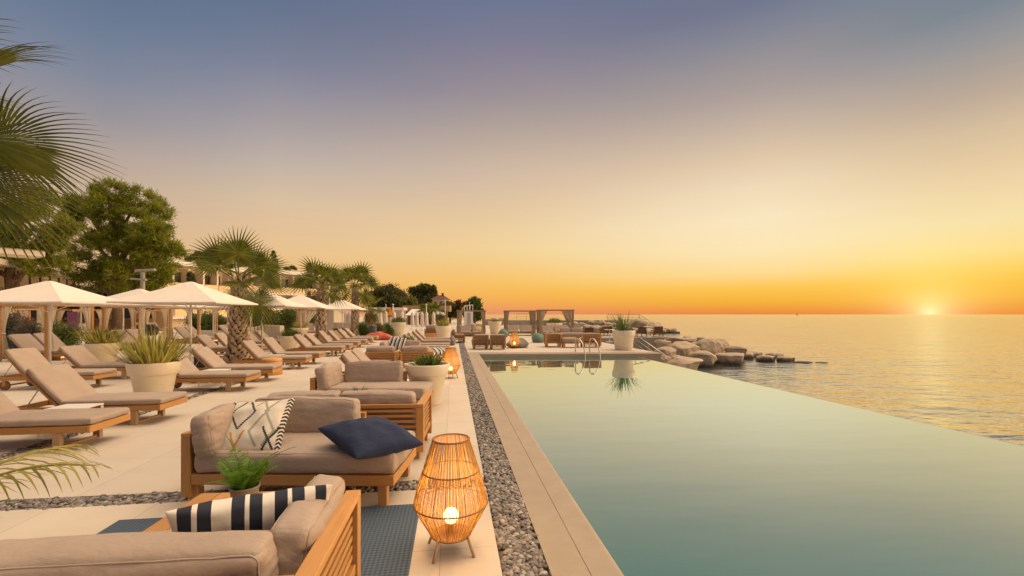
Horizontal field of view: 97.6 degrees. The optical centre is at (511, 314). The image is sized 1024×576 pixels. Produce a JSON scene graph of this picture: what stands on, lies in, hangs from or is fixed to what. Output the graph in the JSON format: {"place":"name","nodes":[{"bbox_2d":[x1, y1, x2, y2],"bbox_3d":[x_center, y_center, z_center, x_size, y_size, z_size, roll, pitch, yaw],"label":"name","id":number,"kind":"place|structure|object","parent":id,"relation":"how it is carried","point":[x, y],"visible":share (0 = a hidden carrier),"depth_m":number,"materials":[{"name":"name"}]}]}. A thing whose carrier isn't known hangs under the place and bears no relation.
{"place":"outdoors","nodes":[
{"label":"outdoors","id":0,"kind":"place"},
{"bbox_2d":[67,312,78,329],"bbox_3d":[-26.470,0.705,27.000,0.472,1.750,0.472,0,0,-39],"label":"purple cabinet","id":1,"kind":"object","parent":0,"point":[72,317],"visible":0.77,"depth_m":26.85,"materials":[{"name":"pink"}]},
{"bbox_2d":[249,325,283,339],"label":"garden wall","id":2,"kind":"structure","parent":0,"point":[275,331],"depth_m":26.80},
{"bbox_2d":[109,317,536,333],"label":"ground","id":3,"kind":"structure","parent":0,"point":[452,324],"depth_m":58.14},
{"bbox_2d":[5,308,29,348],"bbox_3d":[-22.321,0.784,19.982,1.754,2.330,1.535,0,0,-7],"label":"bush","id":4,"kind":"object","parent":3,"relation":"on","point":[14,321],"visible":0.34,"depth_m":19.99,"materials":[{"name":"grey plant"}]},
{"bbox_2d":[8,318,43,348],"bbox_3d":[-19.949,1.030,18.477,1.392,1.727,1.129,0,0,-7],"label":"bush","id":5,"kind":"object","parent":3,"relation":"on","point":[31,328],"visible":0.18,"depth_m":18.33,"materials":[{"name":"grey plant"}]},
{"bbox_2d":[0,258,89,329],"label":"hotel","id":6,"kind":"structure","parent":3,"relation":"on","point":[26,280],"depth_m":39.08,"materials":[{"name":"grey"}]},
{"bbox_2d":[0,247,44,258],"bbox_3d":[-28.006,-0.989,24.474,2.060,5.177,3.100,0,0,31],"label":"eave","id":7,"kind":"object","parent":6,"relation":"attached to","point":[20,253],"visible":0.69,"depth_m":24.77,"materials":[{"name":"white stone"}]},
{"bbox_2d":[37,318,86,345],"bbox_3d":[-18.966,1.046,18.973,1.724,1.819,1.482,0,0,-21],"label":"bush","id":8,"kind":"object","parent":3,"relation":"on","point":[65,336],"visible":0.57,"depth_m":18.89,"materials":[{"name":"green plant"}]},
{"bbox_2d":[56,285,165,330],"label":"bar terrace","id":9,"kind":"structure","parent":3,"relation":"on","point":[127,320],"depth_m":46.99,"materials":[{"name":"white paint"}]},
{"bbox_2d":[53,174,193,329],"bbox_3d":[-34.759,-5.234,39.897,12.828,13.731,7.292,0,0,-7],"label":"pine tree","id":10,"kind":"object","parent":3,"relation":"on","point":[150,232],"visible":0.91,"depth_m":39.11,"materials":[{"name":"green plant"}]},
{"bbox_2d":[136,310,163,332],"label":"canopy bed","id":11,"kind":"object","parent":3,"relation":"on","point":[148,312],"visible":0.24,"depth_m":37.85,"materials":[{"name":"beige fabric"}]},
{"bbox_2d":[91,259,245,328],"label":"hotel","id":12,"kind":"structure","parent":3,"relation":"on","point":[212,283],"depth_m":55.40,"materials":[{"name":"white paint"}]},
{"bbox_2d":[196,311,226,330],"bbox_3d":[-26.504,0.789,39.835,2.573,2.544,2.177,0,0,-7],"label":"bush","id":13,"kind":"object","parent":3,"relation":"on","point":[206,320],"visible":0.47,"depth_m":39.48,"materials":[{"name":"green plant"}]},
{"bbox_2d":[0,338,549,575],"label":"gravel","id":14,"kind":"structure","parent":3,"relation":"on","point":[520,552],"depth_m":3.91,"materials":[{"name":"gravel"}]},
{"bbox_2d":[275,309,295,329],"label":"bush","id":15,"kind":"object","parent":3,"relation":"on","point":[289,315],"visible":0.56,"depth_m":41.47,"materials":[{"name":"green plant"}]},
{"bbox_2d":[236,267,339,322],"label":"hotel","id":16,"kind":"structure","parent":3,"relation":"on","point":[289,278],"depth_m":72.86,"materials":[{"name":"white paint"}]},
{"bbox_2d":[0,332,651,575],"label":"deck","id":17,"kind":"structure","parent":3,"relation":"on","point":[143,457],"depth_m":4.84,"materials":[{"name":"stone"}]},
{"bbox_2d":[9,309,43,332],"bbox_3d":[-32.991,0.615,30.129,1.931,1.970,2.100,0,0,13],"label":"canopy bed","id":18,"kind":"object","parent":17,"relation":"on","point":[27,312],"visible":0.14,"depth_m":30.79,"materials":[{"name":"beige fabric"}]},
{"bbox_2d":[0,182,92,316],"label":"pine tree","id":19,"kind":"object","parent":17,"relation":"on","point":[12,278],"visible":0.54,"depth_m":33.80,"materials":[{"name":"green plant"}]},
{"bbox_2d":[0,304,94,361],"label":"canopy bed","id":20,"kind":"object","parent":17,"relation":"on","point":[39,342],"visible":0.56,"depth_m":15.51,"materials":[{"name":"fabric"}]},
{"bbox_2d":[0,444,112,517],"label":"feather palm","id":21,"kind":"object","parent":17,"relation":"on","point":[35,468],"visible":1,"depth_m":2.80,"materials":[{"name":"green plant"}]},
{"bbox_2d":[0,348,116,390],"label":"sun lounger","id":22,"kind":"object","parent":17,"relation":"on","point":[21,360],"visible":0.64,"depth_m":9.63,"materials":[{"name":"fabric"}]},
{"bbox_2d":[0,18,125,282],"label":"fan palm","id":23,"kind":"object","parent":17,"relation":"on","point":[24,159],"visible":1,"depth_m":5.20,"materials":[{"name":"green plant"}]},
{"bbox_2d":[0,391,129,450],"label":"sun lounger","id":24,"kind":"object","parent":17,"relation":"on","point":[57,424],"visible":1,"depth_m":5.33,"materials":[{"name":"fabric"}]},
{"bbox_2d":[0,281,133,363],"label":"parasol","id":25,"kind":"object","parent":17,"relation":"on","point":[49,293],"visible":0.83,"depth_m":11.70,"materials":[{"name":"fabric"}]},
{"bbox_2d":[37,403,103,436],"bbox_3d":[-5.997,1.429,6.111,0.504,0.343,0.453,0,0,-7],"label":"side table","id":26,"kind":"object","parent":17,"relation":"on","point":[70,406],"visible":0.52,"depth_m":6.12,"materials":[{"name":"white paint"}]},
{"bbox_2d":[57,309,101,332],"bbox_3d":[-31.754,0.615,33.129,1.931,1.970,2.100,0,0,13],"label":"canopy bed","id":27,"kind":"object","parent":17,"relation":"on","point":[61,313],"visible":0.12,"depth_m":33.42,"materials":[{"name":"beige fabric"}]},
{"bbox_2d":[57,345,129,378],"bbox_3d":[-10.220,1.187,11.253,2.003,0.826,0.684,0,0,-8],"label":"sun lounger","id":28,"kind":"object","parent":17,"relation":"on","point":[78,356],"visible":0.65,"depth_m":11.01,"materials":[{"name":"fabric"}]},
{"bbox_2d":[69,323,132,361],"bbox_3d":[-13.330,0.905,14.571,1.707,1.390,1.790,0,0,-7],"label":"white planter","id":29,"kind":"object","parent":17,"relation":"on","point":[100,338],"visible":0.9,"depth_m":14.35,"materials":[{"name":"ceramic"}]},
{"bbox_2d":[17,364,187,424],"bbox_3d":[-6.123,1.176,6.712,2.003,0.848,0.684,0,0,-7],"label":"sun lounger","id":30,"kind":"object","parent":17,"relation":"on","point":[58,385],"visible":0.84,"depth_m":6.51,"materials":[{"name":"fabric"}]},
{"bbox_2d":[71,289,197,359],"bbox_3d":[-13.203,0.344,15.900,2.500,2.511,2.500,0,0,-7],"label":"parasol","id":31,"kind":"object","parent":17,"relation":"on","point":[129,293],"visible":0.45,"depth_m":15.63,"materials":[{"name":"fabric"}]},
{"bbox_2d":[101,307,172,349],"bbox_3d":[-17.197,0.615,20.788,1.931,1.970,2.100,0,0,-7],"label":"canopy bed","id":32,"kind":"object","parent":17,"relation":"on","point":[106,311],"visible":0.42,"depth_m":20.52,"materials":[{"name":"beige fabric"}]},
{"bbox_2d":[130,269,155,335],"bbox_3d":[-19.756,-0.429,24.003,1.165,4.058,0.200,0,0,-7],"label":"street lamp","id":33,"kind":"object","parent":17,"relation":"on","point":[142,279],"visible":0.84,"depth_m":23.93,"materials":[{"name":"metal"}]},
{"bbox_2d":[89,323,203,391],"bbox_3d":[-6.849,0.882,8.582,1.833,1.436,1.669,0,0,15],"label":"white planter","id":34,"kind":"object","parent":17,"relation":"on","point":[152,365],"visible":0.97,"depth_m":8.23,"materials":[{"name":"ceramic"}]},
{"bbox_2d":[106,282,257,361],"bbox_3d":[-8.890,0.344,12.400,2.500,2.511,2.500,0,0,-7],"label":"parasol","id":35,"kind":"object","parent":17,"relation":"on","point":[190,293],"visible":0.9,"depth_m":11.78,"materials":[{"name":"fabric"}]},
{"bbox_2d":[168,308,217,343],"bbox_3d":[-17.796,0.615,25.349,1.931,1.970,2.100,0,0,-7],"label":"canopy bed","id":36,"kind":"object","parent":17,"relation":"on","point":[186,329],"visible":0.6,"depth_m":24.62,"materials":[{"name":"beige fabric"}]},
{"bbox_2d":[166,305,228,340],"bbox_3d":[-13.739,0.344,20.600,2.500,2.511,2.500,0,0,-7],"label":"parasol","id":37,"kind":"object","parent":17,"relation":"on","point":[210,308],"visible":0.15,"depth_m":20.59,"materials":[{"name":"fabric"}]},
{"bbox_2d":[189,334,226,351],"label":"sun lounger","id":38,"kind":"object","parent":17,"relation":"on","point":[205,340],"visible":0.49,"depth_m":16.63,"materials":[{"name":"fabric"}]},
{"bbox_2d":[173,350,260,391],"bbox_3d":[-6.515,1.176,9.514,2.003,0.848,0.684,0,0,-6],"label":"sun lounger","id":39,"kind":"object","parent":17,"relation":"on","point":[189,372],"visible":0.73,"depth_m":9.27,"materials":[{"name":"fabric"}]},
{"bbox_2d":[190,346,282,382],"bbox_3d":[-6.702,1.187,10.813,2.003,0.826,0.684,0,0,-9],"label":"sun lounger","id":40,"kind":"object","parent":17,"relation":"on","point":[208,357],"visible":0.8,"depth_m":10.62,"materials":[{"name":"fabric"}]},
{"bbox_2d":[180,225,294,362],"bbox_3d":[-9.105,-0.651,15.085,3.321,4.557,3.512,0,0,-7],"label":"fan palm","id":41,"kind":"object","parent":17,"relation":"on","point":[225,254],"visible":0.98,"depth_m":14.87,"materials":[{"name":"green plant"}]},
{"bbox_2d":[97,504,419,575],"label":"outdoor rug","id":42,"kind":"object","parent":17,"relation":"on","point":[388,533],"visible":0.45,"depth_m":3.25,"materials":[{"name":"fabric"}]},
{"bbox_2d":[0,474,360,575],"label":"garden sofa","id":43,"kind":"object","parent":42,"relation":"on","point":[317,537],"visible":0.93,"depth_m":1.74,"materials":[{"name":"fabric"}]},
{"bbox_2d":[165,485,331,531],"bbox_3d":[-1.218,0.994,2.131,0.660,0.380,0.202,0,32,-27],"label":"scatter cushion","id":44,"kind":"object","parent":43,"relation":"on","point":[260,511],"visible":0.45,"depth_m":2.01,"materials":[{"name":"multicoloured fabric"}]},
{"bbox_2d":[142,491,274,531],"bbox_3d":[-1.707,1.402,2.781,0.780,0.370,0.600,0,0,-4],"label":"coffee table","id":45,"kind":"object","parent":42,"relation":"on","point":[163,524],"visible":0.14,"depth_m":2.91,"materials":[{"name":"brown wood"}]},
{"bbox_2d":[201,436,297,497],"bbox_3d":[-1.651,1.000,2.762,0.600,0.435,0.432,0,0,-7],"label":"potted fern","id":46,"kind":"object","parent":45,"relation":"on","point":[239,482],"visible":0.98,"depth_m":2.77,"materials":[{"name":"green plant"}]},
{"bbox_2d":[208,291,308,349],"bbox_3d":[-9.208,0.344,16.500,2.500,2.511,2.500,0,0,-7],"label":"parasol","id":47,"kind":"object","parent":17,"relation":"on","point":[281,302],"visible":0.33,"depth_m":16.24,"materials":[{"name":"fabric"}]},
{"bbox_2d":[232,340,311,369],"bbox_3d":[-7.025,1.176,13.220,2.003,0.848,0.684,0,0,-9],"label":"sun lounger","id":48,"kind":"object","parent":17,"relation":"on","point":[254,350],"visible":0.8,"depth_m":12.99,"materials":[{"name":"fabric"}]},
{"bbox_2d":[261,357,282,375],"bbox_3d":[-6.400,1.385,11.947,0.504,0.430,0.504,0,0,-7],"label":"side table","id":49,"kind":"object","parent":17,"relation":"on","point":[272,360],"visible":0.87,"depth_m":11.78,"materials":[{"name":"orange wood"}]},
{"bbox_2d":[277,328,302,350],"bbox_3d":[-9.683,1.054,19.602,1.377,1.093,1.358,0,0,-7],"label":"white planter","id":50,"kind":"object","parent":17,"relation":"on","point":[286,339],"visible":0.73,"depth_m":19.26,"materials":[{"name":"ceramic"}]},
{"bbox_2d":[261,337,324,364],"bbox_3d":[-7.185,1.166,14.558,2.003,0.868,0.684,0,0,-6],"label":"sun lounger","id":51,"kind":"object","parent":17,"relation":"on","point":[273,346],"visible":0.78,"depth_m":14.34,"materials":[{"name":"fabric"}]},
{"bbox_2d":[181,396,415,505],"bbox_3d":[-1.836,1.199,4.093,1.795,0.802,0.932,0,0,1],"label":"garden sofa","id":52,"kind":"object","parent":17,"relation":"on","point":[316,452],"visible":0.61,"depth_m":3.71,"materials":[{"name":"fabric"}]},
{"bbox_2d":[222,398,294,449],"bbox_3d":[-2.240,0.981,3.923,0.560,0.520,0.187,-4,-40,0],"label":"scatter cushion","id":53,"kind":"object","parent":52,"relation":"on","point":[257,426],"visible":0.81,"depth_m":3.85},
{"bbox_2d":[318,416,422,459],"bbox_3d":[-1.212,1.049,3.855,0.640,0.263,0.640,14,6,40],"label":"scatter cushion","id":54,"kind":"object","parent":52,"relation":"on","point":[367,438],"visible":0.98,"depth_m":3.70,"materials":[{"name":"blue fabric"}]},
{"bbox_2d":[270,295,335,346],"bbox_3d":[-9.900,0.344,21.000,2.500,2.511,2.500,0,0,-7],"label":"parasol","id":55,"kind":"object","parent":17,"relation":"on","point":[307,301],"visible":0.62,"depth_m":20.67,"materials":[{"name":"fabric"}]},
{"bbox_2d":[296,309,328,334],"bbox_3d":[-15.210,0.615,34.833,2.600,1.970,2.120,0,0,-37],"label":"canopy bed","id":56,"kind":"object","parent":17,"relation":"on","point":[306,316],"visible":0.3,"depth_m":33.80,"materials":[{"name":"fabric"}]},
{"bbox_2d":[287,334,345,356],"bbox_3d":[-7.506,1.176,17.261,2.003,0.848,0.684,0,0,-8],"label":"sun lounger","id":57,"kind":"object","parent":17,"relation":"on","point":[302,341],"visible":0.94,"depth_m":17.00,"materials":[{"name":"fabric"}]},
{"bbox_2d":[286,256,353,342],"bbox_3d":[-10.086,-0.763,23.546,3.408,4.767,3.238,0,0,39],"label":"fan palm","id":58,"kind":"object","parent":17,"relation":"on","point":[310,276],"visible":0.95,"depth_m":23.40,"materials":[{"name":"green plant"}]},
{"bbox_2d":[299,333,352,353],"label":"sun lounger","id":59,"kind":"object","parent":17,"relation":"on","point":[312,339],"visible":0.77,"depth_m":18.34,"materials":[{"name":"fabric"}]},
{"bbox_2d":[312,331,360,349],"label":"sun lounger","id":60,"kind":"object","parent":17,"relation":"on","point":[323,335],"visible":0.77,"depth_m":20.20,"materials":[{"name":"fabric"}]},
{"bbox_2d":[326,310,350,335],"bbox_3d":[-13.347,0.526,34.774,3.000,2.149,1.400,0,0,18],"label":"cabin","id":61,"kind":"object","parent":17,"relation":"on","point":[334,319],"visible":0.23,"depth_m":34.32,"materials":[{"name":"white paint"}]},
{"bbox_2d":[315,300,366,327],"bbox_3d":[-10.600,0.344,28.000,2.500,2.511,2.500,0,0,-7],"label":"parasol","id":62,"kind":"object","parent":17,"relation":"on","point":[349,306],"visible":0.63,"depth_m":27.30,"materials":[{"name":"fabric"}]},
{"bbox_2d":[322,330,367,347],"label":"sun lounger","id":63,"kind":"object","parent":17,"relation":"on","point":[333,335],"visible":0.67,"depth_m":21.59,"materials":[{"name":"fabric"}]},
{"bbox_2d":[267,389,431,458],"bbox_3d":[-1.897,1.225,5.297,1.793,0.751,0.886,0,0,-4],"label":"garden sofa","id":64,"kind":"object","parent":17,"relation":"on","point":[403,409],"visible":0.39,"depth_m":4.95,"materials":[{"name":"brown wood"}]},
{"bbox_2d":[327,261,383,335],"bbox_3d":[-11.265,-1.177,32.099,4.000,5.591,3.962,0,0,-7],"label":"fan palm","id":65,"kind":"object","parent":17,"relation":"on","point":[364,278],"visible":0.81,"depth_m":31.82,"materials":[{"name":"green plant"}]},
{"bbox_2d":[310,360,433,403],"bbox_3d":[-2.228,1.188,7.330,1.796,0.825,0.928,0,0,1],"label":"garden sofa","id":66,"kind":"object","parent":17,"relation":"on","point":[381,374],"visible":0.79,"depth_m":7.41,"materials":[{"name":"fabric"}]},
{"bbox_2d":[359,297,386,326],"bbox_3d":[-12.048,-0.029,37.969,3.000,3.303,2.971,0,0,-7],"label":"fan palm","id":67,"kind":"object","parent":17,"relation":"on","point":[371,318],"visible":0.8,"depth_m":37.75,"materials":[{"name":"green plant"}]},
{"bbox_2d":[339,351,408,378],"bbox_3d":[-2.604,1.176,9.089,2.003,0.848,0.684,0,0,-7],"label":"sun lounger","id":68,"kind":"object","parent":17,"relation":"on","point":[346,357],"visible":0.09,"depth_m":8.80,"materials":[{"name":"fabric"}]},
{"bbox_2d":[365,346,400,360],"bbox_3d":[-3.486,1.214,12.106,0.840,0.772,0.814,0,0,-7],"label":"garden chair","id":69,"kind":"object","parent":17,"relation":"on","point":[390,353],"visible":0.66,"depth_m":11.76,"materials":[{"name":"wood"}]},
{"bbox_2d":[391,317,406,335],"bbox_3d":[-8.419,0.854,33.196,1.310,1.493,1.391,0,0,-7],"label":"white planter","id":70,"kind":"object","parent":17,"relation":"on","point":[398,324],"visible":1,"depth_m":32.83,"materials":[{"name":"ceramic"}]},
{"bbox_2d":[379,340,435,358],"bbox_3d":[-3.267,1.203,14.038,1.725,0.794,0.930,0,0,-3],"label":"garden sofa","id":71,"kind":"object","parent":17,"relation":"on","point":[407,342],"visible":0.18,"depth_m":14.23,"materials":[{"name":"fabric"}]},
{"bbox_2d":[389,336,405,350],"bbox_3d":[-3.597,0.941,13.952,0.520,0.520,0.177,6,-27,6],"label":"scatter cushion","id":72,"kind":"object","parent":71,"relation":"on","point":[397,343],"visible":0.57,"depth_m":13.91,"materials":[{"name":"multicoloured fabric"}]},
{"bbox_2d":[400,345,432,367],"bbox_3d":[-2.596,1.214,12.223,0.845,0.772,0.815,0,0,-7],"label":"garden chair","id":73,"kind":"object","parent":17,"relation":"on","point":[406,352],"visible":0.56,"depth_m":11.87,"materials":[{"name":"brown wood"}]},
{"bbox_2d":[404,351,449,405],"bbox_3d":[-1.531,1.119,8.065,0.818,0.962,0.933,0,0,-7],"label":"white planter","id":74,"kind":"object","parent":17,"relation":"on","point":[433,370],"visible":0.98,"depth_m":7.79,"materials":[{"name":"ceramic"}]},
{"bbox_2d":[412,331,450,342],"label":"sun lounger","id":75,"kind":"object","parent":17,"relation":"on","point":[418,336],"visible":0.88,"depth_m":21.29,"materials":[{"name":"fabric"}]},
{"bbox_2d":[431,318,450,336],"bbox_3d":[-4.388,0.884,27.965,1.287,1.432,1.187,0,0,1],"label":"white planter","id":76,"kind":"object","parent":17,"relation":"on","point":[442,328],"visible":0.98,"depth_m":27.68,"materials":[{"name":"ceramic"}]},
{"bbox_2d":[413,433,487,563],"bbox_3d":[-0.414,1.221,3.042,0.506,0.766,0.506,0,0,-16],"label":"rattan lantern","id":77,"kind":"object","parent":17,"relation":"on","point":[453,530],"visible":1,"depth_m":2.94,"materials":[{"name":"brown"}]},
{"bbox_2d":[442,347,460,378],"bbox_3d":[-1.544,1.221,11.295,0.506,0.766,0.506,0,0,-36],"label":"rattan lantern","id":78,"kind":"object","parent":17,"relation":"on","point":[448,350],"visible":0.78,"depth_m":11.19,"materials":[{"name":"orange"}]},
{"bbox_2d":[456,310,485,335],"bbox_3d":[-3.002,0.650,33.298,2.150,1.900,2.020,0,0,-3],"label":"canopy bed","id":79,"kind":"object","parent":17,"relation":"on","point":[466,329],"visible":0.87,"depth_m":32.44,"materials":[{"name":"white paint"}]},
{"bbox_2d":[471,334,488,349],"bbox_3d":[-1.488,1.244,20.727,0.764,0.712,0.794,0,0,-7],"label":"garden chair","id":80,"kind":"object","parent":17,"relation":"on","point":[479,340],"visible":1,"depth_m":20.38,"materials":[{"name":"brown wood"}]},
{"bbox_2d":[489,334,505,349],"bbox_3d":[-0.705,1.244,20.728,0.762,0.711,0.795,0,0,-7],"label":"garden chair","id":81,"kind":"object","parent":17,"relation":"on","point":[497,340],"visible":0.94,"depth_m":20.38,"materials":[{"name":"brown wood"}]},
{"bbox_2d":[503,310,535,335],"bbox_3d":[0.567,0.650,34.498,2.400,1.900,2.020,0,0,-3],"label":"canopy bed","id":82,"kind":"object","parent":17,"relation":"on","point":[527,330],"visible":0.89,"depth_m":33.76,"materials":[{"name":"white paint"}]},
{"bbox_2d":[544,332,561,346],"bbox_3d":[2.033,1.244,22.199,0.836,0.712,0.924,0,0,-1],"label":"garden chair","id":83,"kind":"object","parent":17,"relation":"on","point":[552,337],"visible":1,"depth_m":21.77,"materials":[{"name":"brown wood"}]},
{"bbox_2d":[536,310,574,335],"bbox_3d":[3.194,0.625,33.550,2.650,1.950,2.120,0,0,-1],"label":"canopy bed","id":84,"kind":"object","parent":17,"relation":"on","point":[568,316],"visible":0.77,"depth_m":32.63,"materials":[{"name":"fabric"}]},
{"bbox_2d":[479,352,660,361],"bbox_3d":[2.155,1.902,18.726,8.039,0.596,0.520,0,0,-2],"label":"pool end coping","id":85,"kind":"object","parent":17,"relation":"attached to","point":[655,356],"visible":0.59,"depth_m":18.52,"materials":[{"name":"stone"}]},
{"bbox_2d":[557,328,582,337],"bbox_3d":[3.691,1.215,28.010,1.623,0.771,0.816,0,0,-3],"label":"garden sofa","id":86,"kind":"object","parent":17,"relation":"on","point":[573,332],"visible":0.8,"depth_m":27.94,"materials":[{"name":"fabric"}]},
{"bbox_2d":[579,333,600,347],"bbox_3d":[3.816,1.244,21.992,0.954,0.713,0.794,0,0,-3],"label":"garden chair","id":87,"kind":"object","parent":17,"relation":"on","point":[585,337],"visible":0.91,"depth_m":21.63,"materials":[{"name":"brown wood"}]},
{"bbox_2d":[603,311,640,349],"bbox_3d":[5.004,0.659,20.241,2.116,1.882,2.068,0,0,-7],"label":"white planter","id":88,"kind":"object","parent":17,"relation":"on","point":[623,336],"visible":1,"depth_m":19.91,"materials":[{"name":"ceramic"}]},
{"bbox_2d":[365,307,406,325],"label":"pergola","id":89,"kind":"object","parent":3,"relation":"on","point":[397,310],"visible":0.29,"depth_m":59.12,"materials":[{"name":"white paint"}]},
{"bbox_2d":[366,282,410,306],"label":"tree","id":90,"kind":"object","parent":3,"relation":"on","point":[390,294],"visible":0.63,"depth_m":93.44,"materials":[{"name":"green plant"}]},
{"bbox_2d":[398,295,419,317],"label":"tree","id":91,"kind":"object","parent":3,"relation":"on","point":[410,300],"visible":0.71,"depth_m":90.67,"materials":[{"name":"green plant"}]},
{"bbox_2d":[407,283,430,305],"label":"tree","id":92,"kind":"object","parent":3,"relation":"on","point":[420,291],"visible":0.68,"depth_m":117.46,"materials":[{"name":"green plant"}]},
{"bbox_2d":[440,300,458,322],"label":"tree","id":93,"kind":"object","parent":3,"relation":"on","point":[453,313],"visible":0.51,"depth_m":84.11,"materials":[{"name":"green plant"}]},
{"bbox_2d":[462,296,483,322],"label":"tree","id":94,"kind":"object","parent":3,"relation":"on","point":[475,302],"visible":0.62,"depth_m":81.22,"materials":[{"name":"green plant"}]},
{"bbox_2d":[468,353,623,575],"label":"pool coping","id":95,"kind":"object","parent":3,"relation":"on","point":[571,543],"visible":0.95,"depth_m":3.83,"materials":[{"name":"stone"}]},
{"bbox_2d":[508,320,623,324],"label":"breakwater wall","id":96,"kind":"structure","parent":3,"relation":"on","point":[520,322],"depth_m":57.13,"materials":[{"name":"grey stone"}]},
{"bbox_2d":[598,333,671,351],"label":"sea terrace","id":97,"kind":"structure","parent":3,"relation":"on","point":[650,339],"depth_m":30.64,"materials":[{"name":"grey stone"}]},
{"bbox_2d":[640,357,1023,445],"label":"pool wall","id":98,"kind":"structure","parent":3,"relation":"on","point":[865,409],"depth_m":8.10,"materials":[{"name":"grey stone"}]},
{"bbox_2d":[403,306,451,324],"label":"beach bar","id":99,"kind":"object","parent":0,"point":[411,309],"visible":0.34,"depth_m":75.33,"materials":[{"name":"white wood"}]},
{"bbox_2d":[0,0,1023,313],"label":"sky","id":100,"kind":"structure","parent":0,"point":[581,156],"materials":[{"name":"orange"}]},
{"bbox_2d":[358,314,1023,444],"bbox_3d":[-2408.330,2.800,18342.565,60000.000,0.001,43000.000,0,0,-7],"label":"sea","id":101,"kind":"structure","parent":0,"point":[962,372],"depth_m":27.21,"materials":[{"name":"liquid"}]},
{"bbox_2d":[668,341,699,356],"bbox_3d":[9.762,2.414,25.559,1.798,1.770,1.229,0,0,-30],"label":"boulder","id":102,"kind":"object","parent":101,"relation":"in","point":[684,348],"visible":0.56,"depth_m":25.09,"materials":[{"name":"stone"}]},
{"bbox_2d":[667,356,702,369],"bbox_3d":[7.836,2.654,20.432,1.730,1.466,1.176,0,0,-16],"label":"boulder","id":103,"kind":"object","parent":101,"relation":"in","point":[688,362],"visible":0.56,"depth_m":20.12,"materials":[{"name":"stone"}]},
{"bbox_2d":[688,350,716,366],"bbox_3d":[10.301,2.694,24.219,1.396,1.507,1.170,0,0,-7],"label":"boulder","id":104,"kind":"object","parent":101,"relation":"in","point":[709,359],"visible":0.68,"depth_m":23.81,"materials":[{"name":"stone"}]},
{"bbox_2d":[695,338,723,362],"bbox_3d":[11.624,2.420,26.484,1.514,2.009,1.443,0,0,-7],"label":"boulder","id":105,"kind":"object","parent":101,"relation":"in","point":[713,346],"visible":0.56,"depth_m":25.98,"materials":[{"name":"stone"}]},
{"bbox_2d":[714,353,743,364],"bbox_3d":[12.465,2.821,25.431,1.698,1.303,1.345,0,0,-7],"label":"boulder","id":106,"kind":"object","parent":101,"relation":"in","point":[731,358],"visible":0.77,"depth_m":25.01,"materials":[{"name":"stone"}]},
{"bbox_2d":[724,345,746,355],"bbox_3d":[13.788,2.725,27.976,1.537,1.591,1.325,0,0,-7],"label":"boulder","id":107,"kind":"object","parent":101,"relation":"in","point":[736,349],"visible":0.51,"depth_m":27.46,"materials":[{"name":"stone"}]},
{"bbox_2d":[481,357,1023,575],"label":"pool water","id":108,"kind":"structure","parent":0,"point":[662,469],"depth_m":4.86,"materials":[{"name":"liquid"}]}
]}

